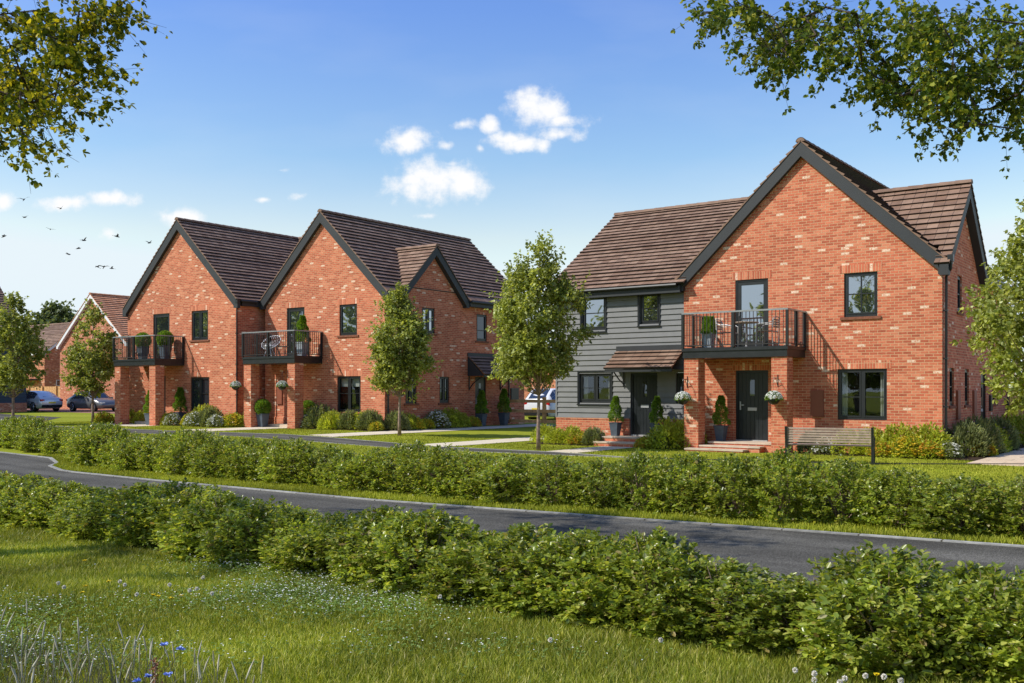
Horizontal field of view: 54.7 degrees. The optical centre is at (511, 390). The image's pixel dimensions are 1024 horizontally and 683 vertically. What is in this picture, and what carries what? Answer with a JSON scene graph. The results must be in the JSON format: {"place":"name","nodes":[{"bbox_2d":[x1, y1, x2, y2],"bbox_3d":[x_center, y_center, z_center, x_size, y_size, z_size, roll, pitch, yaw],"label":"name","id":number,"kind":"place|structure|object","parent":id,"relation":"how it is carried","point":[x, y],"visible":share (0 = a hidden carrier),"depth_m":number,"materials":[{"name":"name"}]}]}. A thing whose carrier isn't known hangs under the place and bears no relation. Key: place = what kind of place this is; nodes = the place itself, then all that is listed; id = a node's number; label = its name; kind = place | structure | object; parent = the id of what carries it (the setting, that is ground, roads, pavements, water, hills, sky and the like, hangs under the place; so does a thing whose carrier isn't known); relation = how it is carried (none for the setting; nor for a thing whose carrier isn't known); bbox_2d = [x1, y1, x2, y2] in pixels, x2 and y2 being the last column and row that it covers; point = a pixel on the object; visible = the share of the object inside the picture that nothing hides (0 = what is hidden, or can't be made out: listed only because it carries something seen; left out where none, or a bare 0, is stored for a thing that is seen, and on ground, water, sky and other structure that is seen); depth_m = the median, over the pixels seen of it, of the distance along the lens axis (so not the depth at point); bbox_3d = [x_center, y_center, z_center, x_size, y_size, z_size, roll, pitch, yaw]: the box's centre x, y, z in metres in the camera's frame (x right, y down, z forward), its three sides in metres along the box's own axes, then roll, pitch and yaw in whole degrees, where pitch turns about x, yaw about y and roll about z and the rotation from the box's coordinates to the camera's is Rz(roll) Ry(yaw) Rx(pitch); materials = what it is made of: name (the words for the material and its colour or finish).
{"place":"outdoors","nodes":[
{"label":"outdoors","id":0,"kind":"place"},
{"bbox_2d":[27,409,114,413],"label":"driveway","id":1,"kind":"structure","parent":0,"point":[76,411],"depth_m":75.45,"materials":[{"name":"asphalt"}]},
{"bbox_2d":[26,391,62,411],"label":"parked car","id":2,"kind":"object","parent":1,"relation":"on","point":[36,401],"visible":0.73,"depth_m":71.44,"materials":[{"name":"silver metal"}]},
{"bbox_2d":[66,391,114,411],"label":"parked car","id":3,"kind":"object","parent":1,"relation":"on","point":[75,402],"visible":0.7,"depth_m":71.48,"materials":[{"name":"grey paint"}]},
{"bbox_2d":[313,424,552,436],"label":"path","id":4,"kind":"structure","parent":0,"point":[419,430],"depth_m":38.66,"materials":[{"name":"beige concrete"}]},
{"bbox_2d":[0,453,1023,634],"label":"road","id":5,"kind":"structure","parent":0,"point":[783,552],"depth_m":12.05,"materials":[{"name":"grey asphalt"}]},
{"bbox_2d":[0,411,1023,682],"bbox_3d":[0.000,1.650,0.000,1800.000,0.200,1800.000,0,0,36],"label":"ground","id":6,"kind":"structure","parent":0,"point":[470,435],"depth_m":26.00,"materials":[{"name":"green plant"}]},
{"bbox_2d":[0,288,26,411],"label":"tree","id":7,"kind":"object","parent":6,"relation":"on","point":[20,403],"depth_m":70.49,"materials":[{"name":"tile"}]},
{"bbox_2d":[0,291,51,416],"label":"street tree","id":8,"kind":"object","parent":6,"relation":"on","point":[20,340],"visible":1,"depth_m":43.71,"materials":[{"name":"green plant"}]},
{"bbox_2d":[7,415,56,450],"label":"hedge shrub","id":9,"kind":"object","parent":6,"relation":"on","point":[32,423],"visible":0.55,"depth_m":26.15,"materials":[{"name":"green plant"}]},
{"bbox_2d":[0,476,79,529],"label":"hedge shrub","id":10,"kind":"object","parent":6,"relation":"on","point":[25,494],"visible":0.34,"depth_m":12.48,"materials":[{"name":"green plant"}]},
{"bbox_2d":[26,322,70,391],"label":"brick house","id":11,"kind":"structure","parent":6,"relation":"on","point":[53,333],"depth_m":99.57,"materials":[{"name":"brown tile"}]},
{"bbox_2d":[23,298,77,324],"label":"distant tree","id":12,"kind":"object","parent":6,"relation":"on","point":[53,312],"visible":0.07,"depth_m":154.27,"materials":[{"name":"green plant"}]},
{"bbox_2d":[37,425,69,453],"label":"hedge shrub","id":13,"kind":"object","parent":6,"relation":"on","point":[47,446],"visible":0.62,"depth_m":25.12,"materials":[{"name":"green plant"}]},
{"bbox_2d":[18,480,94,530],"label":"hedge shrub","id":14,"kind":"object","parent":6,"relation":"on","point":[70,487],"visible":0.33,"depth_m":12.26,"materials":[{"name":"green plant"}]},
{"bbox_2d":[42,486,115,535],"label":"hedge shrub","id":15,"kind":"object","parent":6,"relation":"on","point":[54,517],"visible":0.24,"depth_m":11.84,"materials":[{"name":"green plant"}]},
{"bbox_2d":[0,0,172,191],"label":"maple tree","id":16,"kind":"object","parent":6,"relation":"on","point":[29,84],"visible":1,"depth_m":9.09,"materials":[{"name":"green plant"}]},
{"bbox_2d":[62,421,116,464],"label":"hedge shrub","id":17,"kind":"object","parent":6,"relation":"on","point":[71,457],"visible":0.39,"depth_m":22.66,"materials":[{"name":"green plant"}]},
{"bbox_2d":[59,298,123,422],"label":"street tree","id":18,"kind":"object","parent":6,"relation":"on","point":[94,362],"visible":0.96,"depth_m":46.16,"materials":[{"name":"green plant"}]},
{"bbox_2d":[56,292,128,409],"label":"brick house","id":19,"kind":"structure","parent":6,"relation":"on","point":[113,306],"depth_m":80.50,"materials":[{"name":"red brick"}]},
{"bbox_2d":[57,484,135,541],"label":"hedge shrub","id":20,"kind":"object","parent":6,"relation":"on","point":[78,530],"visible":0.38,"depth_m":11.41,"materials":[{"name":"green plant"}]},
{"bbox_2d":[73,421,135,466],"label":"hedge shrub","id":21,"kind":"object","parent":6,"relation":"on","point":[104,431],"visible":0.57,"depth_m":22.34,"materials":[{"name":"green plant"}]},
{"bbox_2d":[94,431,142,468],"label":"hedge shrub","id":22,"kind":"object","parent":6,"relation":"on","point":[114,441],"visible":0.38,"depth_m":21.85,"materials":[{"name":"green plant"}]},
{"bbox_2d":[88,481,161,546],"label":"hedge shrub","id":23,"kind":"object","parent":6,"relation":"on","point":[129,496],"visible":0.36,"depth_m":11.17,"materials":[{"name":"green plant"}]},
{"bbox_2d":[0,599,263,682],"bbox_3d":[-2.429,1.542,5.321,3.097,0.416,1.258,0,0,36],"label":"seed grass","id":24,"kind":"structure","parent":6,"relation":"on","point":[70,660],"depth_m":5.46,"materials":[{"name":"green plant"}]},
{"bbox_2d":[107,434,163,471],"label":"hedge shrub","id":25,"kind":"object","parent":6,"relation":"on","point":[123,444],"visible":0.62,"depth_m":21.20,"materials":[{"name":"green plant"}]},
{"bbox_2d":[0,611,279,682],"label":"dry grass","id":26,"kind":"structure","parent":6,"relation":"on","point":[85,671],"depth_m":5.73,"materials":[{"name":"green plant"}]},
{"bbox_2d":[127,430,185,473],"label":"hedge shrub","id":27,"kind":"object","parent":6,"relation":"on","point":[146,465],"visible":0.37,"depth_m":21.00,"materials":[{"name":"green plant"}]},
{"bbox_2d":[114,477,204,548],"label":"hedge shrub","id":28,"kind":"object","parent":6,"relation":"on","point":[166,489],"visible":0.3,"depth_m":10.88,"materials":[{"name":"green plant"}]},
{"bbox_2d":[150,426,210,474],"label":"hedge shrub","id":29,"kind":"object","parent":6,"relation":"on","point":[160,467],"visible":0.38,"depth_m":20.51,"materials":[{"name":"green plant"}]},
{"bbox_2d":[137,483,245,558],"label":"hedge shrub","id":30,"kind":"object","parent":6,"relation":"on","point":[163,520],"visible":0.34,"depth_m":10.61,"materials":[{"name":"green plant"}]},
{"bbox_2d":[162,426,230,475],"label":"hedge shrub","id":31,"kind":"object","parent":6,"relation":"on","point":[196,440],"visible":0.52,"depth_m":20.05,"materials":[{"name":"green plant"}]},
{"bbox_2d":[113,217,301,426],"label":"brick house","id":32,"kind":"structure","parent":6,"relation":"on","point":[200,288],"depth_m":44.21,"materials":[{"name":"red brick"}]},
{"bbox_2d":[189,305,209,341],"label":"window","id":33,"kind":"structure","parent":32,"relation":"in","point":[200,318],"depth_m":43.73,"materials":[{"name":"clear glass"}]},
{"bbox_2d":[189,372,210,410],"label":"window","id":34,"kind":"structure","parent":32,"relation":"in","point":[199,380],"depth_m":43.75,"materials":[{"name":"clear glass"}]},
{"bbox_2d":[156,491,270,561],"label":"hedge shrub","id":35,"kind":"object","parent":6,"relation":"on","point":[182,534],"visible":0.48,"depth_m":10.10,"materials":[{"name":"green plant"}]},
{"bbox_2d":[183,436,256,478],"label":"hedge shrub","id":36,"kind":"object","parent":6,"relation":"on","point":[199,464],"visible":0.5,"depth_m":19.59,"materials":[{"name":"green plant"}]},
{"bbox_2d":[215,435,265,481],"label":"hedge shrub","id":37,"kind":"object","parent":6,"relation":"on","point":[234,456],"visible":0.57,"depth_m":19.20,"materials":[{"name":"green plant"}]},
{"bbox_2d":[195,495,315,570],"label":"hedge shrub","id":38,"kind":"object","parent":6,"relation":"on","point":[213,547],"visible":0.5,"depth_m":9.74,"materials":[{"name":"green plant"}]},
{"bbox_2d":[239,436,300,482],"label":"hedge shrub","id":39,"kind":"object","parent":6,"relation":"on","point":[264,446],"visible":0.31,"depth_m":18.84,"materials":[{"name":"green plant"}]},
{"bbox_2d":[242,508,329,574],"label":"hedge shrub","id":40,"kind":"object","parent":6,"relation":"on","point":[293,521],"visible":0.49,"depth_m":9.48,"materials":[{"name":"green plant"}]},
{"bbox_2d":[255,437,327,484],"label":"hedge shrub","id":41,"kind":"object","parent":6,"relation":"on","point":[294,448],"visible":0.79,"depth_m":18.27,"materials":[{"name":"green plant"}]},
{"bbox_2d":[285,443,361,485],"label":"hedge shrub","id":42,"kind":"object","parent":6,"relation":"on","point":[328,451],"visible":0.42,"depth_m":18.05,"materials":[{"name":"green plant"}]},
{"bbox_2d":[272,510,378,578],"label":"hedge shrub","id":43,"kind":"object","parent":6,"relation":"on","point":[323,525],"visible":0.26,"depth_m":9.14,"materials":[{"name":"green plant"}]},
{"bbox_2d":[54,426,614,456],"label":"footpath","id":44,"kind":"structure","parent":6,"relation":"on","point":[337,440],"depth_m":32.20,"materials":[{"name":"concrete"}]},
{"bbox_2d":[309,449,374,489],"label":"hedge shrub","id":45,"kind":"object","parent":6,"relation":"on","point":[346,456],"visible":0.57,"depth_m":17.50,"materials":[{"name":"green plant"}]},
{"bbox_2d":[0,527,702,681],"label":"clover","id":46,"kind":"object","parent":6,"relation":"on","point":[295,594],"depth_m":7.71,"materials":[{"name":"green plant"}]},
{"bbox_2d":[332,447,419,492],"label":"hedge shrub","id":47,"kind":"object","parent":6,"relation":"on","point":[361,462],"visible":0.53,"depth_m":17.00,"materials":[{"name":"green plant"}]},
{"bbox_2d":[318,505,442,589],"bbox_3d":[-1.182,1.412,9.060,1.197,0.730,1.358,0,0,-16],"label":"hedge shrub","id":48,"kind":"object","parent":6,"relation":"on","point":[382,514],"visible":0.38,"depth_m":8.80,"materials":[{"name":"green plant"}]},
{"bbox_2d":[242,209,524,429],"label":"brick house","id":49,"kind":"structure","parent":6,"relation":"on","point":[338,272],"depth_m":41.19,"materials":[{"name":"red brick"}]},
{"bbox_2d":[285,301,305,355],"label":"door","id":50,"kind":"structure","parent":49,"relation":"in","point":[293,313],"depth_m":41.95,"materials":[{"name":"clear glass"}]},
{"bbox_2d":[337,298,358,337],"bbox_3d":[-6.593,-2.920,39.942,1.240,1.551,0.145,0,0,36],"label":"window","id":51,"kind":"structure","parent":49,"relation":"in","point":[348,313],"depth_m":39.98,"materials":[{"name":"clear glass"}]},
{"bbox_2d":[335,370,362,411],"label":"window","id":52,"kind":"structure","parent":49,"relation":"in","point":[349,382],"depth_m":40.21,"materials":[{"name":"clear glass"}]},
{"bbox_2d":[361,280,443,435],"bbox_3d":[-4.033,-1.165,35.483,2.685,5.632,2.808,0,0,10],"label":"street tree","id":53,"kind":"object","parent":6,"relation":"on","point":[405,347],"visible":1,"depth_m":35.23,"materials":[{"name":"green plant"}]},
{"bbox_2d":[361,440,453,493],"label":"hedge shrub","id":54,"kind":"object","parent":6,"relation":"on","point":[403,452],"visible":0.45,"depth_m":16.74,"materials":[{"name":"green plant"}]},
{"bbox_2d":[342,504,502,596],"bbox_3d":[-0.749,1.397,8.713,1.404,0.766,1.231,0,0,-18],"label":"hedge shrub","id":55,"kind":"object","parent":6,"relation":"on","point":[438,520],"visible":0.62,"depth_m":8.47,"materials":[{"name":"green plant"}]},
{"bbox_2d":[393,442,472,497],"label":"hedge shrub","id":56,"kind":"object","parent":6,"relation":"on","point":[439,455],"visible":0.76,"depth_m":16.25,"materials":[{"name":"green plant"}]},
{"bbox_2d":[412,530,527,609],"bbox_3d":[-0.259,1.483,8.402,1.149,0.589,1.268,0,0,-4],"label":"hedge shrub","id":57,"kind":"object","parent":6,"relation":"on","point":[433,583],"visible":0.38,"depth_m":8.04,"materials":[{"name":"green plant"}]},
{"bbox_2d":[436,451,514,500],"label":"hedge shrub","id":58,"kind":"object","parent":6,"relation":"on","point":[471,461],"visible":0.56,"depth_m":15.84,"materials":[{"name":"green plant"}]},
{"bbox_2d":[467,451,554,504],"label":"hedge shrub","id":59,"kind":"object","parent":6,"relation":"on","point":[495,467],"visible":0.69,"depth_m":15.33,"materials":[{"name":"green plant"}]},
{"bbox_2d":[0,522,1023,682],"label":"meadow grass","id":60,"kind":"structure","parent":6,"relation":"on","point":[75,577],"depth_m":6.91,"materials":[{"name":"green plant"}]},
{"bbox_2d":[0,452,1023,547],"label":"kerb","id":61,"kind":"structure","parent":6,"relation":"on","point":[786,529],"depth_m":13.70,"materials":[{"name":"concrete"}]},
{"bbox_2d":[428,522,601,621],"bbox_3d":[0.136,1.423,8.011,1.236,0.708,1.390,0,0,-41],"label":"hedge shrub","id":62,"kind":"object","parent":6,"relation":"on","point":[519,537],"visible":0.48,"depth_m":7.79,"materials":[{"name":"green plant"}]},
{"bbox_2d":[502,397,555,424],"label":"rail fence","id":63,"kind":"object","parent":6,"relation":"on","point":[543,401],"visible":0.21,"depth_m":43.81,"materials":[{"name":"brown wood"}]},
{"bbox_2d":[38,453,1023,544],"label":"verge grass","id":64,"kind":"structure","parent":6,"relation":"on","point":[64,464],"depth_m":14.46,"materials":[{"name":"green plant"}]},
{"bbox_2d":[480,229,600,449],"bbox_3d":[0.710,-1.459,28.942,3.220,6.419,3.747,0,0,36],"label":"street tree","id":65,"kind":"object","parent":6,"relation":"on","point":[526,353],"visible":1,"depth_m":28.31,"materials":[{"name":"green plant"}]},
{"bbox_2d":[498,454,599,505],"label":"hedge shrub","id":66,"kind":"object","parent":6,"relation":"on","point":[550,469],"visible":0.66,"depth_m":15.07,"materials":[{"name":"green plant"}]},
{"bbox_2d":[487,526,675,630],"bbox_3d":[0.599,1.415,7.693,1.396,0.726,1.136,0,0,43],"label":"hedge shrub","id":67,"kind":"object","parent":6,"relation":"on","point":[581,540],"visible":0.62,"depth_m":7.45,"materials":[{"name":"green plant"}]},
{"bbox_2d":[559,457,635,509],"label":"hedge shrub","id":68,"kind":"object","parent":6,"relation":"on","point":[596,468],"visible":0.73,"depth_m":14.75,"materials":[{"name":"green plant"}]},
{"bbox_2d":[600,448,681,512],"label":"hedge shrub","id":69,"kind":"object","parent":6,"relation":"on","point":[639,464],"visible":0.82,"depth_m":14.30,"materials":[{"name":"green plant"}]},
{"bbox_2d":[554,197,747,447],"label":"boarded house","id":70,"kind":"structure","parent":6,"relation":"on","point":[635,262],"depth_m":32.11,"materials":[{"name":"wood"}]},
{"bbox_2d":[583,298,604,329],"bbox_3d":[2.717,-2.530,32.489,0.902,1.112,0.067,0,0,36],"label":"window","id":71,"kind":"structure","parent":70,"relation":"in","point":[596,314],"depth_m":32.46,"materials":[{"name":"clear glass"}]},
{"bbox_2d":[580,373,610,402],"bbox_3d":[3.017,-0.075,32.797,1.430,1.150,0.917,0,0,36],"label":"window","id":72,"kind":"structure","parent":70,"relation":"in","point":[593,387],"depth_m":32.84,"materials":[{"name":"clear glass"}]},
{"bbox_2d":[631,373,656,435],"bbox_3d":[4.206,0.451,31.366,0.954,1.997,0.120,0,0,36],"label":"door","id":73,"kind":"structure","parent":70,"relation":"in","point":[643,385],"depth_m":31.44,"materials":[{"name":"black wood"}]},
{"bbox_2d":[640,294,658,323],"bbox_3d":[4.375,-2.590,31.275,0.692,0.992,0.067,0,0,36],"label":"window","id":74,"kind":"structure","parent":70,"relation":"in","point":[649,304],"depth_m":31.30,"materials":[{"name":"clear glass"}]},
{"bbox_2d":[566,525,735,642],"bbox_3d":[1.062,1.403,7.380,1.170,0.765,1.366,0,0,-41],"label":"hedge shrub","id":75,"kind":"object","parent":6,"relation":"on","point":[658,546],"visible":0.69,"depth_m":7.08,"materials":[{"name":"green plant"}]},
{"bbox_2d":[644,416,690,449],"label":"garden shrub","id":76,"kind":"object","parent":6,"relation":"on","point":[664,429],"visible":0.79,"depth_m":29.13,"materials":[{"name":"green plant"}]},
{"bbox_2d":[640,451,730,515],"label":"hedge shrub","id":77,"kind":"object","parent":6,"relation":"on","point":[690,462],"visible":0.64,"depth_m":13.93,"materials":[{"name":"green plant"}]},
{"bbox_2d":[627,556,804,658],"bbox_3d":[1.535,1.492,7.079,1.375,0.570,1.254,0,0,41],"label":"hedge shrub","id":78,"kind":"object","parent":6,"relation":"on","point":[731,569],"visible":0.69,"depth_m":6.73,"materials":[{"name":"green plant"}]},
{"bbox_2d":[678,452,792,521],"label":"hedge shrub","id":79,"kind":"object","parent":6,"relation":"on","point":[734,468],"visible":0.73,"depth_m":13.49,"materials":[{"name":"green plant"}]},
{"bbox_2d":[735,446,831,523],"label":"hedge shrub","id":80,"kind":"object","parent":6,"relation":"on","point":[794,470],"visible":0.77,"depth_m":13.10,"materials":[{"name":"green plant"}]},
{"bbox_2d":[718,571,881,664],"bbox_3d":[2.001,1.519,6.754,1.094,0.509,1.076,0,0,38],"label":"hedge shrub","id":81,"kind":"object","parent":6,"relation":"on","point":[793,632],"visible":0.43,"depth_m":6.56,"materials":[{"name":"green plant"}]},
{"bbox_2d":[785,426,874,464],"bbox_3d":[7.650,1.310,23.833,2.030,0.880,0.595,0,0,23],"label":"park bench","id":82,"kind":"object","parent":6,"relation":"on","point":[788,440],"visible":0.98,"depth_m":23.62,"materials":[{"name":"brown wood"}]},
{"bbox_2d":[675,137,1011,454],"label":"brick house","id":83,"kind":"structure","parent":6,"relation":"on","point":[855,280],"depth_m":27.93,"materials":[{"name":"red brick"}]},
{"bbox_2d":[712,395,730,440],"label":"potted topiary","id":84,"kind":"object","parent":83,"relation":"on","point":[720,430],"visible":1,"depth_m":29.10,"materials":[{"name":"plant"}]},
{"bbox_2d":[732,270,770,346],"bbox_3d":[7.082,-2.373,29.182,1.220,2.246,0.106,0,0,36],"label":"door","id":85,"kind":"structure","parent":83,"relation":"in","point":[751,294],"depth_m":29.20,"materials":[{"name":"clear glass"}]},
{"bbox_2d":[732,362,770,440],"bbox_3d":[7.081,0.342,29.173,1.210,2.316,0.120,0,0,36],"label":"door","id":86,"kind":"structure","parent":83,"relation":"in","point":[751,386],"depth_m":29.19,"materials":[{"name":"black wood"}]},
{"bbox_2d":[840,263,881,319],"bbox_3d":[9.623,-2.715,27.296,1.150,1.521,0.145,0,0,36],"label":"window","id":87,"kind":"structure","parent":83,"relation":"in","point":[861,289],"depth_m":27.30,"materials":[{"name":"clear glass"}]},
{"bbox_2d":[833,360,891,419],"bbox_3d":[9.914,0.052,27.634,1.580,1.736,0.956,0,0,36],"label":"window","id":88,"kind":"structure","parent":83,"relation":"in","point":[862,385],"depth_m":27.63,"materials":[{"name":"clear glass"}]},
{"bbox_2d":[793,454,898,525],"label":"hedge shrub","id":89,"kind":"object","parent":6,"relation":"on","point":[833,473],"visible":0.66,"depth_m":12.87,"materials":[{"name":"green plant"}]},
{"bbox_2d":[670,0,1023,179],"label":"maple tree","id":90,"kind":"object","parent":6,"relation":"on","point":[932,75],"visible":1,"depth_m":11.24,"materials":[{"name":"green plant"}]},
{"bbox_2d":[800,452,933,458],"bbox_3d":[9.556,1.732,26.586,3.600,0.001,1.090,0,0,36],"label":"flower bed","id":91,"kind":"object","parent":6,"relation":"on","point":[860,455],"visible":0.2,"depth_m":26.70,"materials":[{"name":"soil"}]},
{"bbox_2d":[899,421,955,457],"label":"garden shrub","id":92,"kind":"object","parent":91,"relation":"on","point":[924,430],"visible":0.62,"depth_m":25.58,"materials":[{"name":"green plant"}]},
{"bbox_2d":[786,539,995,682],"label":"hedge shrub","id":93,"kind":"object","parent":6,"relation":"on","point":[877,578],"visible":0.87,"depth_m":6.05,"materials":[{"name":"green plant"}]},
{"bbox_2d":[846,466,963,532],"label":"hedge shrub","id":94,"kind":"object","parent":6,"relation":"on","point":[901,480],"visible":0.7,"depth_m":12.45,"materials":[{"name":"green plant"}]},
{"bbox_2d":[869,560,1023,682],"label":"hedge shrub","id":95,"kind":"object","parent":6,"relation":"on","point":[976,582],"visible":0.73,"depth_m":5.84,"materials":[{"name":"green plant"}]},
{"bbox_2d":[895,472,1022,536],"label":"hedge shrub","id":96,"kind":"object","parent":6,"relation":"on","point":[963,491],"visible":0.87,"depth_m":11.91,"materials":[{"name":"green plant"}]},
{"bbox_2d":[936,443,1023,459],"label":"flower bed","id":97,"kind":"object","parent":6,"relation":"on","point":[969,457],"visible":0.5,"depth_m":25.51,"materials":[{"name":"soil"}]},
{"bbox_2d":[947,420,994,456],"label":"garden shrub","id":98,"kind":"object","parent":97,"relation":"on","point":[973,434],"visible":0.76,"depth_m":25.82,"materials":[{"name":"green plant"}]},
{"bbox_2d":[958,414,1009,452],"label":"garden shrub","id":99,"kind":"object","parent":97,"relation":"on","point":[995,435],"visible":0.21,"depth_m":26.79,"materials":[{"name":"green plant"}]},
{"bbox_2d":[949,198,1023,416],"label":"garden tree","id":100,"kind":"object","parent":6,"relation":"on","point":[1008,331],"visible":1,"depth_m":21.26,"materials":[{"name":"green plant"}]},
{"bbox_2d":[954,473,1023,538],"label":"hedge shrub","id":101,"kind":"object","parent":6,"relation":"on","point":[1017,485],"visible":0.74,"depth_m":11.80,"materials":[{"name":"green plant"}]},
{"bbox_2d":[963,574,1023,681],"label":"hedge shrub","id":102,"kind":"object","parent":6,"relation":"on","point":[993,638],"visible":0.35,"depth_m":5.81,"materials":[{"name":"green plant"}]},
{"bbox_2d":[0,0,1023,387],"label":"sky","id":103,"kind":"structure","parent":0,"point":[493,124],"materials":[{"name":"blue"}]},
{"bbox_2d":[969,448,1023,465],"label":"paving","id":104,"kind":"structure","parent":0,"point":[1015,456],"depth_m":24.83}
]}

